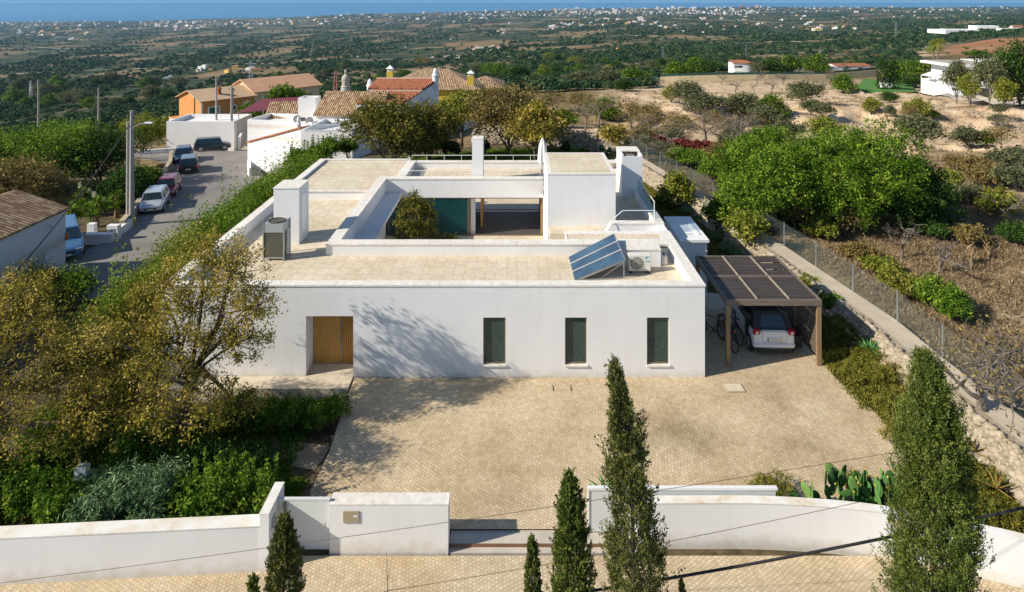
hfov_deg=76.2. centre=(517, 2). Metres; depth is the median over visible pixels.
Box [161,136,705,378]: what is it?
villa
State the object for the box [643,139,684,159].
shrub
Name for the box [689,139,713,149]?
shrub
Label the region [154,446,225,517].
shrub
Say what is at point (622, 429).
cypress
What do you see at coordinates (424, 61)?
almond tree
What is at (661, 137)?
shrub
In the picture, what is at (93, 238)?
garden wall
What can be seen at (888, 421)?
groundcover mound
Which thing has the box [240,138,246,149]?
outdoor stair
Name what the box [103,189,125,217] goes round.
palm lily
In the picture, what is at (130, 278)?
hedge shrub
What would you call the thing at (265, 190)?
hedge shrub
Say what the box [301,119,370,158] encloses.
terrace house
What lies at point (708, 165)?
shrub
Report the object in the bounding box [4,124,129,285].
cable
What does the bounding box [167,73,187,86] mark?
olive tree
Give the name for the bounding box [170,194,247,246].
hedge shrub
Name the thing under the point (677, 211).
garden weeds
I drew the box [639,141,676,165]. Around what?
dry almond tree
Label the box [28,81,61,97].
olive tree
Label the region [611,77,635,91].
evergreen tree
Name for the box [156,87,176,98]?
evergreen tree
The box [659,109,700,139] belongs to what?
almond tree
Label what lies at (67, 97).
olive tree
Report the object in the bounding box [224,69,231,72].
distant house
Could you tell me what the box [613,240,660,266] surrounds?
roof duct box
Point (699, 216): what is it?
lavender
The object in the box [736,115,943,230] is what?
carob tree
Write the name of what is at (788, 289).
carport
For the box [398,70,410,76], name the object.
evergreen tree
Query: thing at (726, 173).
shrub
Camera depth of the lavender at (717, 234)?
35.70 m
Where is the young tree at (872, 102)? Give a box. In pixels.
[860,96,884,114]
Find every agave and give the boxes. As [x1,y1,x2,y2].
[587,474,613,484]
[853,337,883,354]
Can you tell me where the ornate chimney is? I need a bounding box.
[335,69,350,90]
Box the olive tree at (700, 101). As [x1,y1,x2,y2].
[681,89,728,121]
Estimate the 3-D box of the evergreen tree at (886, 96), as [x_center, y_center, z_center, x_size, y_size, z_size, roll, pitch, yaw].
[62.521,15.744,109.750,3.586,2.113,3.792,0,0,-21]
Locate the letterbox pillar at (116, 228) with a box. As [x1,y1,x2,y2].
[107,224,120,239]
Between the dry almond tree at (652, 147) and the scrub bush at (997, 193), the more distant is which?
the dry almond tree at (652, 147)
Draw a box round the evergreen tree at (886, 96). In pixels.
[877,90,902,102]
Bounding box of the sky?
[0,0,1023,2]
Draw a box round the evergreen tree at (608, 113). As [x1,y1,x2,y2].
[585,92,624,119]
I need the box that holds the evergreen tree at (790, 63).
[779,51,804,71]
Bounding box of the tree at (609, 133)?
[596,122,633,146]
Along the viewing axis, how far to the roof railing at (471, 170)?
36.89 m
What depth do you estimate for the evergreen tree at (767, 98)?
91.58 m
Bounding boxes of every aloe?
[875,359,895,369]
[889,383,907,392]
[962,435,988,459]
[973,466,1015,499]
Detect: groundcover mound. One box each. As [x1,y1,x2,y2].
[744,467,800,496]
[827,313,852,329]
[838,356,880,384]
[839,466,872,496]
[847,324,860,338]
[849,335,879,361]
[863,359,904,388]
[871,390,901,416]
[875,348,887,360]
[877,413,899,442]
[887,384,906,410]
[962,454,1007,488]
[962,484,1009,519]
[987,499,1023,531]
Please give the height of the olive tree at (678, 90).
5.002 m
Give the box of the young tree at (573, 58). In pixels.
[567,56,581,61]
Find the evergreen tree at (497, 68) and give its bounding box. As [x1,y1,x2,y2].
[485,59,509,74]
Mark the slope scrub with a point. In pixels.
(846, 107)
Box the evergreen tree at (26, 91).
[18,87,39,97]
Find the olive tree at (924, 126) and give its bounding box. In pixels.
[888,108,950,151]
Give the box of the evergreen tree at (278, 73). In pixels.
[272,70,285,75]
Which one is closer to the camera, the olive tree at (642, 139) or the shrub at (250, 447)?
the shrub at (250, 447)
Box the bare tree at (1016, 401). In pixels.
[950,320,1023,411]
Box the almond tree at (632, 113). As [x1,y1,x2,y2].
[613,97,641,127]
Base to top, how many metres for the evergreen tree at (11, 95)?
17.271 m
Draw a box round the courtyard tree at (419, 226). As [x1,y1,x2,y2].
[392,189,458,238]
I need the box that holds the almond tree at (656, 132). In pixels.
[646,127,669,139]
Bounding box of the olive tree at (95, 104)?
[90,101,107,107]
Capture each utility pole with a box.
[35,80,40,129]
[96,88,100,126]
[126,110,152,225]
[213,76,218,119]
[229,85,234,120]
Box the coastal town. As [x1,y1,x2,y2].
[1,5,1016,25]
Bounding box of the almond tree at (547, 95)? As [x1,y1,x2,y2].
[537,91,568,112]
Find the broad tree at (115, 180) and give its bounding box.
[87,156,157,209]
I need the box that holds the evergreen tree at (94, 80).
[89,74,106,85]
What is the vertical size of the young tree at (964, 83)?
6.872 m
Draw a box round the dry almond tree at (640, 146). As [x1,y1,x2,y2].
[627,140,649,153]
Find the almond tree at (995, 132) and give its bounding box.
[979,125,1022,147]
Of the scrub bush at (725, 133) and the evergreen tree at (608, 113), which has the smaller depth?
the scrub bush at (725, 133)
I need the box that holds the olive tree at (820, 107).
[804,100,838,117]
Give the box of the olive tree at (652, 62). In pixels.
[644,59,659,66]
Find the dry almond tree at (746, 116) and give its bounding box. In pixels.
[721,109,765,132]
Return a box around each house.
[168,85,257,119]
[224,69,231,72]
[232,73,322,102]
[246,116,342,172]
[247,113,316,159]
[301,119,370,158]
[356,68,438,147]
[386,65,482,119]
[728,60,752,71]
[828,63,870,69]
[927,29,979,33]
[968,25,998,29]
[1009,25,1023,27]
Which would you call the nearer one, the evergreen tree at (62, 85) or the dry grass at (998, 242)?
the dry grass at (998, 242)
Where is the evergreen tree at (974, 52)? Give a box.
[961,48,992,57]
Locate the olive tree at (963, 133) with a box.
[947,123,989,150]
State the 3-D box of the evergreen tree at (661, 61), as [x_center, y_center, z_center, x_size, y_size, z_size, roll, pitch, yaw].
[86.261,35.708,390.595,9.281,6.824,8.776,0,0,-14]
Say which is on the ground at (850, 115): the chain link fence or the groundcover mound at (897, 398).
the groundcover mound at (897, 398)
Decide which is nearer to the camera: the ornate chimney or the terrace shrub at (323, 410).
the terrace shrub at (323, 410)
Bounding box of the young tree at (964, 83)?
[954,66,986,105]
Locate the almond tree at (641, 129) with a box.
[626,124,657,137]
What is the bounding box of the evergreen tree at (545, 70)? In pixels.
[530,65,559,75]
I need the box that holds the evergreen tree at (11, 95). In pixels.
[0,88,27,101]
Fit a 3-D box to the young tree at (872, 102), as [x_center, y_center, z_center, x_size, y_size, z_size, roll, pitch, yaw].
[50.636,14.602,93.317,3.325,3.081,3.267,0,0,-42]
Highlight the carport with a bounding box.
[695,256,821,365]
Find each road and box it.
[0,44,288,48]
[22,59,317,73]
[65,151,262,300]
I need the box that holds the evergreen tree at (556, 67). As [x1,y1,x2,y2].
[547,61,565,71]
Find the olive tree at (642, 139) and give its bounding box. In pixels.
[623,131,655,150]
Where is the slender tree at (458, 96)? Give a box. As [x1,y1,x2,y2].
[435,83,482,145]
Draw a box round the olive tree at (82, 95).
[71,89,95,101]
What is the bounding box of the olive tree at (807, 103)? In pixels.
[798,96,819,114]
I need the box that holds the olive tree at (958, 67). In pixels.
[939,54,972,103]
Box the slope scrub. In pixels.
[581,90,1023,155]
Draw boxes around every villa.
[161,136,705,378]
[920,59,993,96]
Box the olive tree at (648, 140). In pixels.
[622,133,652,151]
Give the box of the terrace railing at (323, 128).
[304,125,353,130]
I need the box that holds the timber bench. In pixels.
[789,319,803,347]
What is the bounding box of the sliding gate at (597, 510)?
[587,485,777,532]
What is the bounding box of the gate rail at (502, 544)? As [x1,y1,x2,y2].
[450,543,635,546]
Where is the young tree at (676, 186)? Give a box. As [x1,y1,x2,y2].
[655,167,704,208]
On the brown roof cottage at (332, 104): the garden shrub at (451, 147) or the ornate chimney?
the ornate chimney
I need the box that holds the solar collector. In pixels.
[568,234,625,279]
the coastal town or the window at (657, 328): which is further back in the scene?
the coastal town
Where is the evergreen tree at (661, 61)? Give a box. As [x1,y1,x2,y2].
[656,58,666,65]
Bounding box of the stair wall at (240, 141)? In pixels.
[238,133,241,150]
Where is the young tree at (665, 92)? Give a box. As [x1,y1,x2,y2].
[658,85,677,102]
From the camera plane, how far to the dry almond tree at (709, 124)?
57.85 m
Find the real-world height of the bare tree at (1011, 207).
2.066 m
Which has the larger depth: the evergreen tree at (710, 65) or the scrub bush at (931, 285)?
the evergreen tree at (710, 65)
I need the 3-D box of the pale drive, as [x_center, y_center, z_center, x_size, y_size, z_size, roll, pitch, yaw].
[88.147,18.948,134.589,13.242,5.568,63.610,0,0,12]
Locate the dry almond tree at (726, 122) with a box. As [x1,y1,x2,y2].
[714,114,745,128]
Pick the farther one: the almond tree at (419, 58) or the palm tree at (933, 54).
the almond tree at (419, 58)
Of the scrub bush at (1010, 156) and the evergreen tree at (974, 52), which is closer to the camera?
the scrub bush at (1010, 156)
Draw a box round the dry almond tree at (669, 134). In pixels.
[650,124,699,143]
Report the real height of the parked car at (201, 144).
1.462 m
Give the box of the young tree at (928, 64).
[916,59,930,72]
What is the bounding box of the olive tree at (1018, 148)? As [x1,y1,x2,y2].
[1004,145,1023,154]
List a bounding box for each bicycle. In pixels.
[705,307,734,339]
[717,314,738,353]
[718,308,743,344]
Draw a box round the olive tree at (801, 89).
[782,75,828,108]
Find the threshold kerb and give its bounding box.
[449,530,636,555]
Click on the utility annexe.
(690, 237)
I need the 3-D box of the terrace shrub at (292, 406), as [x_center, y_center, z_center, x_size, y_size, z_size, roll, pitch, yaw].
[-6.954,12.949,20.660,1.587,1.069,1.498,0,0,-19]
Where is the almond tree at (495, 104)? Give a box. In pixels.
[454,78,548,156]
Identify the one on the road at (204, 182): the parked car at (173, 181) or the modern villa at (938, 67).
the parked car at (173, 181)
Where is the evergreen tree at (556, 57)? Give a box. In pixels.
[550,53,563,60]
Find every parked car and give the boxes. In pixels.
[66,214,85,256]
[138,184,169,213]
[156,172,181,195]
[172,144,192,163]
[178,153,199,172]
[193,136,230,151]
[732,294,794,351]
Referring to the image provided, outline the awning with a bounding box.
[236,97,298,135]
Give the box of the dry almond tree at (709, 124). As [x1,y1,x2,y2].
[682,107,733,140]
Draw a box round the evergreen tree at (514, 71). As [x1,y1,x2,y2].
[504,65,533,80]
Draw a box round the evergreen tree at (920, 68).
[903,55,929,73]
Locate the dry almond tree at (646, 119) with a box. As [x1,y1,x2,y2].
[633,112,657,129]
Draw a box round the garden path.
[596,139,1023,443]
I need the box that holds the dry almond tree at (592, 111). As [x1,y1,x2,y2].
[572,100,603,130]
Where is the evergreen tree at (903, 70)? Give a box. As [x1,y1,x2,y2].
[881,57,910,79]
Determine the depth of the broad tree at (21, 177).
48.75 m
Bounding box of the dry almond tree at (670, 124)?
[658,120,697,131]
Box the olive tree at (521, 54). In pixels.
[517,52,526,57]
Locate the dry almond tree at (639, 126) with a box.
[621,119,656,133]
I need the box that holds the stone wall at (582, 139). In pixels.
[471,125,598,151]
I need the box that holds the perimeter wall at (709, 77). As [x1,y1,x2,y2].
[660,67,877,84]
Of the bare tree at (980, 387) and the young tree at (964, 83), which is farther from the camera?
the young tree at (964, 83)
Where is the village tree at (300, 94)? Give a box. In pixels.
[288,89,311,96]
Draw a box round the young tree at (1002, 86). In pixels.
[988,75,1018,104]
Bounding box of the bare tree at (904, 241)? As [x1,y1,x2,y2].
[881,221,925,258]
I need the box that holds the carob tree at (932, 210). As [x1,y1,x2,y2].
[847,157,970,232]
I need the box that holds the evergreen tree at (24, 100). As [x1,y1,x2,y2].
[14,94,36,103]
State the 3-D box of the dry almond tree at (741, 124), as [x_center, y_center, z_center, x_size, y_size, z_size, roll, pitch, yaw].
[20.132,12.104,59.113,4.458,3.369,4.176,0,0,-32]
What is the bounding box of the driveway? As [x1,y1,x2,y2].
[310,310,903,528]
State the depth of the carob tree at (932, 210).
35.48 m
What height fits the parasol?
2.398 m
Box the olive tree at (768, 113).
[744,100,786,126]
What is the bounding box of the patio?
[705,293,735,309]
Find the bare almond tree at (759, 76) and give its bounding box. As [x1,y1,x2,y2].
[753,72,766,83]
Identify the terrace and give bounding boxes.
[154,376,352,402]
[475,198,538,208]
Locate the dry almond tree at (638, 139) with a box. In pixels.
[620,133,660,160]
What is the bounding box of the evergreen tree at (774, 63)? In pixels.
[754,53,785,71]
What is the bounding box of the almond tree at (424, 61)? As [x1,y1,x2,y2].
[421,58,433,63]
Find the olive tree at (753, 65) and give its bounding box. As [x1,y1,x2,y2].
[747,60,767,71]
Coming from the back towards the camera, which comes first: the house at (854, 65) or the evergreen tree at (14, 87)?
the evergreen tree at (14, 87)
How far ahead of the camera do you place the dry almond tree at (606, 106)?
73.93 m
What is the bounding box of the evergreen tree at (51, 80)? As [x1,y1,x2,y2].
[46,72,69,83]
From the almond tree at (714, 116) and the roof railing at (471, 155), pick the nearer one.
the roof railing at (471, 155)
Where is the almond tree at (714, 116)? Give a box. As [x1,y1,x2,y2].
[701,109,720,124]
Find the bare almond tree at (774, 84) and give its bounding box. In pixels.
[764,80,779,92]
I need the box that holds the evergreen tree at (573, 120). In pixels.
[552,106,579,125]
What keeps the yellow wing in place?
on the ground at (850, 115)
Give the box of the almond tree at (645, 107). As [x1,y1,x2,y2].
[628,99,666,127]
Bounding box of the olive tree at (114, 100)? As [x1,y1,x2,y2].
[105,97,124,104]
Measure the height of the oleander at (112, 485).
1.894 m
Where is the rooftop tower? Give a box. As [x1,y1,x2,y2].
[298,96,320,120]
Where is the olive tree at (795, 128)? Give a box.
[767,117,809,137]
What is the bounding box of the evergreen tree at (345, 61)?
[340,59,350,64]
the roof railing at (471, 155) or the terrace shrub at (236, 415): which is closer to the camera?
the terrace shrub at (236, 415)
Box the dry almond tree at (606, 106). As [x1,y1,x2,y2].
[587,94,622,124]
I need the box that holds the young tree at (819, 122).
[803,112,848,136]
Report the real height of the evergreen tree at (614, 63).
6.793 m
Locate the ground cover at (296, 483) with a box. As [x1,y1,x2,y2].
[209,474,308,514]
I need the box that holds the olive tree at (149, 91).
[137,84,162,98]
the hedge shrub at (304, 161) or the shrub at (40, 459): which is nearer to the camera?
the shrub at (40, 459)
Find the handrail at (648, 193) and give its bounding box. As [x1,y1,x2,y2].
[637,177,654,218]
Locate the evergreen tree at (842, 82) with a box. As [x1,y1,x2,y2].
[828,72,859,93]
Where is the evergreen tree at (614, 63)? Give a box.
[609,60,624,66]
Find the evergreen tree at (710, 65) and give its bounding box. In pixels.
[698,58,725,72]
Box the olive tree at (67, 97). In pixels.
[55,92,78,104]
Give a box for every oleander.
[57,451,158,522]
[116,454,207,519]
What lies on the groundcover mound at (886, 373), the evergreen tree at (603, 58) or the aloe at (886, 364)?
the aloe at (886, 364)
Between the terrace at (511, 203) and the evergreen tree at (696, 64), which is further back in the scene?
the evergreen tree at (696, 64)
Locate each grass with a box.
[0,402,315,524]
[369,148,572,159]
[696,154,1023,416]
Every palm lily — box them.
[66,182,92,215]
[66,204,86,218]
[80,191,115,226]
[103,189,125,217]
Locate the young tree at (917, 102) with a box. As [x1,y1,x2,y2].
[900,94,933,116]
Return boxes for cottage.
[0,189,68,305]
[265,101,297,118]
[313,91,390,149]
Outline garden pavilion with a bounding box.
[921,71,943,94]
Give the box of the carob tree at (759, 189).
[712,140,824,232]
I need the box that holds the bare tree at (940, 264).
[930,238,970,273]
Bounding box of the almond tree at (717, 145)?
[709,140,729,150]
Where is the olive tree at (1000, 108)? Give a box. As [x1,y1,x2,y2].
[990,102,1012,113]
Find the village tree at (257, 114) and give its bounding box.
[235,98,265,117]
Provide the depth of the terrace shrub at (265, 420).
20.23 m
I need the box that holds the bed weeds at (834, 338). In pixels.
[799,313,1023,532]
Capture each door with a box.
[313,316,340,362]
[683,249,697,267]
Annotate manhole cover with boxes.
[723,383,745,391]
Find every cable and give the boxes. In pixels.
[2,452,895,582]
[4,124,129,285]
[384,501,860,591]
[590,506,1023,591]
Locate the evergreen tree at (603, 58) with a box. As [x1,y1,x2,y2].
[598,56,608,63]
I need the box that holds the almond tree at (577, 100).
[566,89,595,112]
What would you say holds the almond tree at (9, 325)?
on the ground at (850, 115)
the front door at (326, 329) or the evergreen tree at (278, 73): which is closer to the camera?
the front door at (326, 329)
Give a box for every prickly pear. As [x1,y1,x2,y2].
[788,489,799,496]
[801,470,835,499]
[824,462,871,502]
[852,469,908,505]
[874,467,894,505]
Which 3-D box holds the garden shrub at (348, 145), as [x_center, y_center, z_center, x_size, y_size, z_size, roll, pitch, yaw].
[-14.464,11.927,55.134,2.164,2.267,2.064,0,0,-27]
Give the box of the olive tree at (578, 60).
[574,57,586,64]
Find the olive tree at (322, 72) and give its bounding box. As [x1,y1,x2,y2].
[317,70,329,75]
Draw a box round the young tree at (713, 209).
[697,192,731,230]
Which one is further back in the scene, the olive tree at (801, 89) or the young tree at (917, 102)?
the olive tree at (801, 89)
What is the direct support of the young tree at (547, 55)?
on the ground at (850, 115)
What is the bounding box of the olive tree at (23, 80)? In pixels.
[9,74,39,88]
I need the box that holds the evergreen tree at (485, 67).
[475,62,493,72]
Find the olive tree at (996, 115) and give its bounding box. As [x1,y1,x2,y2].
[985,112,1006,126]
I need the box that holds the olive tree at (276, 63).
[272,61,282,65]
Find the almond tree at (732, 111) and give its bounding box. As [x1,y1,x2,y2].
[723,102,751,119]
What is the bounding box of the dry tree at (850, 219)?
[815,195,870,237]
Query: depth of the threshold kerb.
16.42 m
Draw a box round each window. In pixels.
[388,198,467,235]
[469,198,542,235]
[483,318,505,366]
[565,318,587,366]
[647,318,669,366]
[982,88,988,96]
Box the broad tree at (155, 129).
[115,109,170,148]
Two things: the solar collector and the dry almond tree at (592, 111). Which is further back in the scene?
the dry almond tree at (592, 111)
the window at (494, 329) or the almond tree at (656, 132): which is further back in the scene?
the almond tree at (656, 132)
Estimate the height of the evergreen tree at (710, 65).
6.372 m
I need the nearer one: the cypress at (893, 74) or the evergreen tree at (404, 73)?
the cypress at (893, 74)
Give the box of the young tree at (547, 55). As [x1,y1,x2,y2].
[542,52,551,58]
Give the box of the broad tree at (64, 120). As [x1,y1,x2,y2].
[9,114,114,164]
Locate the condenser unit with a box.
[263,217,290,260]
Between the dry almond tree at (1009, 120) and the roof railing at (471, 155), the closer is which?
the roof railing at (471, 155)
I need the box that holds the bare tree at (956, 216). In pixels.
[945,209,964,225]
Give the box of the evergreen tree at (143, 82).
[134,75,161,88]
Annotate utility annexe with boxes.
[664,216,708,292]
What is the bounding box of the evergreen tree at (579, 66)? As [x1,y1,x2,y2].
[571,61,584,69]
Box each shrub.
[0,404,70,490]
[0,436,12,507]
[0,453,70,524]
[1,406,23,440]
[8,256,74,309]
[10,390,101,456]
[23,261,158,392]
[27,465,104,523]
[39,406,121,475]
[45,259,101,318]
[73,368,142,418]
[90,238,183,310]
[91,422,181,479]
[102,231,184,340]
[138,208,216,271]
[141,230,216,283]
[149,434,227,477]
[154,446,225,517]
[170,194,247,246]
[196,449,258,516]
[198,196,255,233]
[201,435,277,478]
[203,167,274,225]
[205,188,266,224]
[220,389,255,431]
[224,173,297,206]
[226,154,288,211]
[235,452,287,514]
[239,393,286,433]
[248,156,294,193]
[263,144,311,184]
[268,136,325,177]
[272,390,316,430]
[275,149,327,170]
[285,140,313,166]
[298,391,356,431]
[307,134,333,158]
[322,132,341,158]
[338,133,359,158]
[408,148,426,157]
[434,139,462,156]
[484,139,491,153]
[560,140,570,151]
[569,147,589,151]
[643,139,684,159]
[649,194,671,205]
[650,134,669,141]
[661,146,679,162]
[666,145,709,167]
[672,137,692,148]
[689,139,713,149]
[695,156,729,182]
[698,145,725,161]
[714,162,740,181]
[798,272,820,287]
[818,291,843,309]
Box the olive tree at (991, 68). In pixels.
[967,46,1013,108]
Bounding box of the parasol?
[537,137,546,178]
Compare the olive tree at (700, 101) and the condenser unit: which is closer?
the condenser unit
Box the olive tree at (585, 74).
[562,68,594,89]
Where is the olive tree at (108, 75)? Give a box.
[98,70,122,84]
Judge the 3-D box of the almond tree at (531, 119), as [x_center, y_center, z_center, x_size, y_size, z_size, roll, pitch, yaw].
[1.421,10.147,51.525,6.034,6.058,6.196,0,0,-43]
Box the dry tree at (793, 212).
[772,195,821,229]
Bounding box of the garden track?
[208,438,329,469]
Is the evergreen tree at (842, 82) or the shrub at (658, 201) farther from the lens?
the evergreen tree at (842, 82)
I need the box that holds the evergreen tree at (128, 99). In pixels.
[121,94,137,103]
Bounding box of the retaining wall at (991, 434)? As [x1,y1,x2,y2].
[616,150,1023,505]
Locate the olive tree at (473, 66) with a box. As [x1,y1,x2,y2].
[468,61,483,72]
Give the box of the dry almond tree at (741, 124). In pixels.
[721,116,770,137]
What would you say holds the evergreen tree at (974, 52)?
on the ground at (850, 115)
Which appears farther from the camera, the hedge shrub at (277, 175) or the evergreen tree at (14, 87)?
the evergreen tree at (14, 87)
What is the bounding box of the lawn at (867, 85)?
[856,78,918,92]
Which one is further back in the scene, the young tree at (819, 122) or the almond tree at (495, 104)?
the young tree at (819, 122)
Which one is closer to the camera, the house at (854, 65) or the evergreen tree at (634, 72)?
the evergreen tree at (634, 72)
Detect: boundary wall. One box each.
[0,514,258,584]
[329,492,449,555]
[635,495,1023,588]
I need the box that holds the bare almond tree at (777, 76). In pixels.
[773,73,789,84]
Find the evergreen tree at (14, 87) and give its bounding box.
[8,84,22,89]
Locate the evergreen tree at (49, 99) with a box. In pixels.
[39,90,63,106]
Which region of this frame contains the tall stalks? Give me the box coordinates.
[855,237,1000,316]
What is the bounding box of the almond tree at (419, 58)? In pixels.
[415,55,424,62]
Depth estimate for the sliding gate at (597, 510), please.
16.66 m
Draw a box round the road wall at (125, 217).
[119,150,172,223]
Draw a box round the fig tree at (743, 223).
[718,206,772,248]
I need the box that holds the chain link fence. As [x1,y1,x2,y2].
[630,138,1023,417]
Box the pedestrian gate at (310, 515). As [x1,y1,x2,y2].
[278,497,330,548]
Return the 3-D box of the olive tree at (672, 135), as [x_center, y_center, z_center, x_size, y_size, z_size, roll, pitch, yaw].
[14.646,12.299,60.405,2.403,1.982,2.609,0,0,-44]
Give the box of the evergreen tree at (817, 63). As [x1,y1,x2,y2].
[801,49,836,71]
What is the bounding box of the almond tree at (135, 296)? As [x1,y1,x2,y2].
[74,284,167,384]
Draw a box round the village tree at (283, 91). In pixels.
[262,82,298,98]
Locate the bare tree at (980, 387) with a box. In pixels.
[920,310,1023,443]
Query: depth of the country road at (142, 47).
2208.27 m
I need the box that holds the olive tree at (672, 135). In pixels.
[663,127,687,140]
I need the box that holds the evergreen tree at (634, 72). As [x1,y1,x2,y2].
[618,66,654,78]
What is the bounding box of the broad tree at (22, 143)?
[0,112,102,201]
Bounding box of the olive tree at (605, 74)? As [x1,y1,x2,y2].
[592,66,624,80]
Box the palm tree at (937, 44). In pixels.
[927,38,945,59]
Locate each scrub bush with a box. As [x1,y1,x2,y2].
[595,120,611,132]
[599,145,616,159]
[715,127,751,139]
[766,208,799,226]
[800,214,841,239]
[836,240,883,258]
[857,254,903,270]
[874,261,907,288]
[883,104,896,116]
[885,270,926,301]
[895,214,952,238]
[906,268,972,310]
[929,166,967,190]
[931,289,975,321]
[932,180,984,203]
[941,151,993,169]
[947,222,993,245]
[949,125,989,146]
[961,162,1005,188]
[973,185,1023,216]
[983,146,1023,165]
[988,158,1023,191]
[991,217,1023,246]
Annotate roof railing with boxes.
[401,170,539,175]
[410,155,537,160]
[623,210,653,221]
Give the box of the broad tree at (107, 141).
[49,116,153,185]
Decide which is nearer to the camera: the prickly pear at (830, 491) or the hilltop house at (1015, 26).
the prickly pear at (830, 491)
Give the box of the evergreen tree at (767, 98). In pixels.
[754,89,793,121]
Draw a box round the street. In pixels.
[0,556,1023,591]
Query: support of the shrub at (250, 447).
on the ground at (850, 115)
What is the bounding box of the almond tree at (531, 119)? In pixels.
[498,95,581,159]
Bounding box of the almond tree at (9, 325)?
[0,255,137,491]
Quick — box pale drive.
[919,89,1023,104]
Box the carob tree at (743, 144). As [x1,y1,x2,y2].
[710,121,796,189]
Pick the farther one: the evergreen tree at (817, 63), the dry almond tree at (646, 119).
the evergreen tree at (817, 63)
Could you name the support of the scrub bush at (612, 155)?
on the ground at (850, 115)
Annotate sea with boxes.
[0,3,1023,21]
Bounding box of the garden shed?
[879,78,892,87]
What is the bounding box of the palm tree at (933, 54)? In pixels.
[926,42,942,59]
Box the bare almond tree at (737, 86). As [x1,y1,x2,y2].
[729,80,742,92]
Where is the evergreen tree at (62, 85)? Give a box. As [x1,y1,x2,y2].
[52,79,67,91]
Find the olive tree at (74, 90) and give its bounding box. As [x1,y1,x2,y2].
[58,87,85,103]
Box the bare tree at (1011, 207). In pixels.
[976,192,1023,221]
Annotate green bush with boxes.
[929,109,941,117]
[982,129,998,145]
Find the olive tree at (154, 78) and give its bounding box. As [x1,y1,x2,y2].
[142,75,163,86]
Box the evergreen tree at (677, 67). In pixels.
[661,59,688,73]
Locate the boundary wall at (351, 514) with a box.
[329,492,449,555]
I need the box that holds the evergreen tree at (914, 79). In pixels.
[895,72,930,87]
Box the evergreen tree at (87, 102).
[74,94,95,107]
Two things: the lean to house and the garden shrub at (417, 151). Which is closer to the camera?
the garden shrub at (417, 151)
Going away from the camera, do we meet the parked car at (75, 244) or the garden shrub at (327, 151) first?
the parked car at (75, 244)
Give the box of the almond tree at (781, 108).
[766,99,790,119]
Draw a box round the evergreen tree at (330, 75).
[324,67,337,77]
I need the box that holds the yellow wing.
[477,76,503,109]
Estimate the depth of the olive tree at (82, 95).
449.85 m
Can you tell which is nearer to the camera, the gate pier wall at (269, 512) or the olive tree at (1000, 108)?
the gate pier wall at (269, 512)
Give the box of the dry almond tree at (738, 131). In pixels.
[699,124,749,139]
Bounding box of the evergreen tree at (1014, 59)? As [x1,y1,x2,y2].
[992,32,1023,106]
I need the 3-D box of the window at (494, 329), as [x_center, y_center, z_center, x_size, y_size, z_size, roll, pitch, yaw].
[-0.780,11.766,22.670,0.821,1.688,0.180,0,0,0]
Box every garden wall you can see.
[82,217,134,244]
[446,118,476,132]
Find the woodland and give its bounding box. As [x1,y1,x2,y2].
[0,6,1023,139]
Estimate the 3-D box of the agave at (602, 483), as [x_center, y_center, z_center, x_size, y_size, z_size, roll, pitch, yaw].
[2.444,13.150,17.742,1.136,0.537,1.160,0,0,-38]
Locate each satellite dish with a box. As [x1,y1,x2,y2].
[293,115,300,122]
[306,117,312,123]
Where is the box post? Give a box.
[74,463,90,485]
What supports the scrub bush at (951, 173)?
on the ground at (850, 115)
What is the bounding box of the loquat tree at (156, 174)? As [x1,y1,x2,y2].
[135,162,168,184]
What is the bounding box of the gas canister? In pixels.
[661,253,666,264]
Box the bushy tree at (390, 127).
[328,84,440,159]
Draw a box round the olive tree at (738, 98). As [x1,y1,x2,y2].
[719,89,762,116]
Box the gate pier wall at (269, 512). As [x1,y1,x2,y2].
[259,482,286,571]
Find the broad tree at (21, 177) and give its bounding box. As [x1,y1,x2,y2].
[0,149,78,202]
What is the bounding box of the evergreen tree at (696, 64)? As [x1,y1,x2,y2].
[682,53,712,72]
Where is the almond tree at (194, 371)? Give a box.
[15,222,287,470]
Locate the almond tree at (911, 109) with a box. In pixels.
[900,104,921,118]
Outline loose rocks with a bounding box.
[602,90,1023,156]
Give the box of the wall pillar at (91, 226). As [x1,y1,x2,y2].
[87,222,96,231]
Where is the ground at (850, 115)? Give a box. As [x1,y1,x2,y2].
[0,7,1023,555]
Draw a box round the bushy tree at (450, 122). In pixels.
[390,86,471,159]
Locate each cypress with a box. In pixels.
[245,572,261,591]
[263,509,306,591]
[523,533,542,591]
[544,467,597,591]
[594,352,685,591]
[678,576,686,591]
[870,344,996,591]
[875,58,890,89]
[887,59,900,88]
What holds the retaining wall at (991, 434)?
on the ground at (850, 115)
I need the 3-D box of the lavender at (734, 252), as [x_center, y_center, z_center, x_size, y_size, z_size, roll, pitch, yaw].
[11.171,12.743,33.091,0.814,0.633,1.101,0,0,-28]
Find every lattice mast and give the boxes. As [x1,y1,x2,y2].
[29,81,32,96]
[248,61,252,78]
[331,71,339,90]
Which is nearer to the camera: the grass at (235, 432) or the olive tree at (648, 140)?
the grass at (235, 432)
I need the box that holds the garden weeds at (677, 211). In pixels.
[642,181,765,293]
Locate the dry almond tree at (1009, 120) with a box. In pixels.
[988,113,1020,134]
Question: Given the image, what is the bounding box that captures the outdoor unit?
[627,252,650,272]
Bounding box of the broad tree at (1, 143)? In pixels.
[0,126,18,165]
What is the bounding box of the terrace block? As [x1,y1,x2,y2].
[166,114,251,150]
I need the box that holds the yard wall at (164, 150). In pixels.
[137,147,227,157]
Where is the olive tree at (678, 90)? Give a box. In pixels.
[667,78,707,109]
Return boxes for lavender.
[678,205,693,214]
[695,213,702,219]
[706,227,723,239]
[717,240,736,252]
[727,247,746,255]

